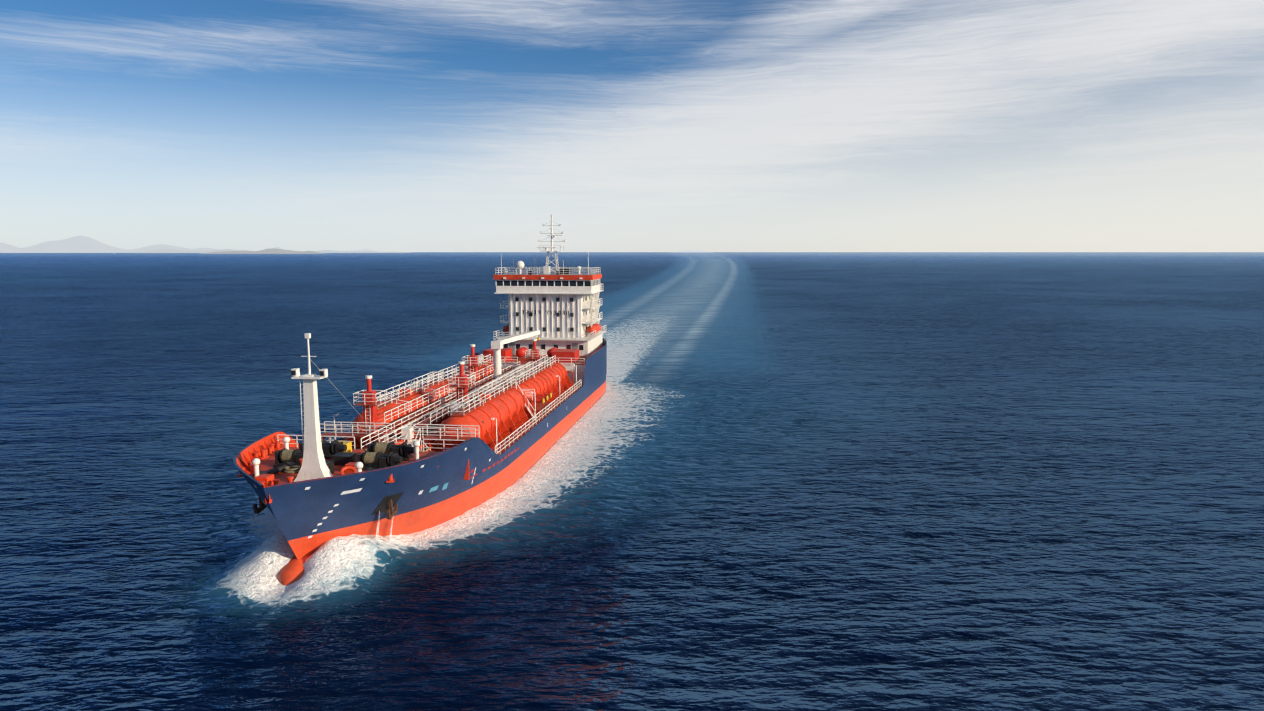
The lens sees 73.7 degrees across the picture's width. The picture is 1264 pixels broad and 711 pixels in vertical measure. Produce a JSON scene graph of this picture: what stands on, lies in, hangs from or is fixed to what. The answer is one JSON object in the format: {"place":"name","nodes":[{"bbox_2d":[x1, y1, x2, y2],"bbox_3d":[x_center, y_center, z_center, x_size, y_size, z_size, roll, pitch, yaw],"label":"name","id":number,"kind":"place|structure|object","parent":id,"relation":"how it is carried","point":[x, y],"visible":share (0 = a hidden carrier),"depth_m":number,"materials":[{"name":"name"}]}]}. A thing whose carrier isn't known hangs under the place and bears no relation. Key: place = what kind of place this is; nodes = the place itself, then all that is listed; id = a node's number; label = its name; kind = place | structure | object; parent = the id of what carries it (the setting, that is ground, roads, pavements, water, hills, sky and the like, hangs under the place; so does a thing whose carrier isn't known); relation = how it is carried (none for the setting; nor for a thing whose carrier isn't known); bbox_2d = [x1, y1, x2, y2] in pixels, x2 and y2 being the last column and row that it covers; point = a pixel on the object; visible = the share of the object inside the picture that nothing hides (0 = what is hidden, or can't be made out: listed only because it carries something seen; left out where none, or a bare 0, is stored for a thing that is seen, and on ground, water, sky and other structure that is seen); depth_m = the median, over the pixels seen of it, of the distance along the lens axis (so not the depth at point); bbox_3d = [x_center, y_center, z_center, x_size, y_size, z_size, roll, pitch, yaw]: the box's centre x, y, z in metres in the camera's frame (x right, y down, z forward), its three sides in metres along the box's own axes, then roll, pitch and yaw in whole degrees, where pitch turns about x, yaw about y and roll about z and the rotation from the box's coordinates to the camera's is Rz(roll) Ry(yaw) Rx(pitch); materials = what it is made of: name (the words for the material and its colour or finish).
{"place":"outdoors","nodes":[
{"label":"outdoors","id":0,"kind":"place"},
{"bbox_2d":[0,236,704,253],"bbox_3d":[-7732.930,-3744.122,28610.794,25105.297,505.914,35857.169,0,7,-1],"label":"islands","id":1,"kind":"object","parent":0,"point":[79,244],"visible":1,"depth_m":23229.10,"materials":[{"name":"grey stone"}]},
{"bbox_2d":[0,252,1263,710],"bbox_3d":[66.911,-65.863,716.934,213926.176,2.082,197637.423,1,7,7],"label":"sea","id":2,"kind":"structure","parent":0,"point":[890,482],"depth_m":79.94,"materials":[{"name":"liquid"}]},
{"bbox_2d":[233,214,606,585],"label":"tanker","id":3,"kind":"object","parent":2,"relation":"on","point":[523,395],"visible":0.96,"depth_m":78.18,"materials":[{"name":"paint"}]},
{"bbox_2d":[0,0,1263,251],"label":"sky","id":4,"kind":"structure","parent":0,"point":[252,125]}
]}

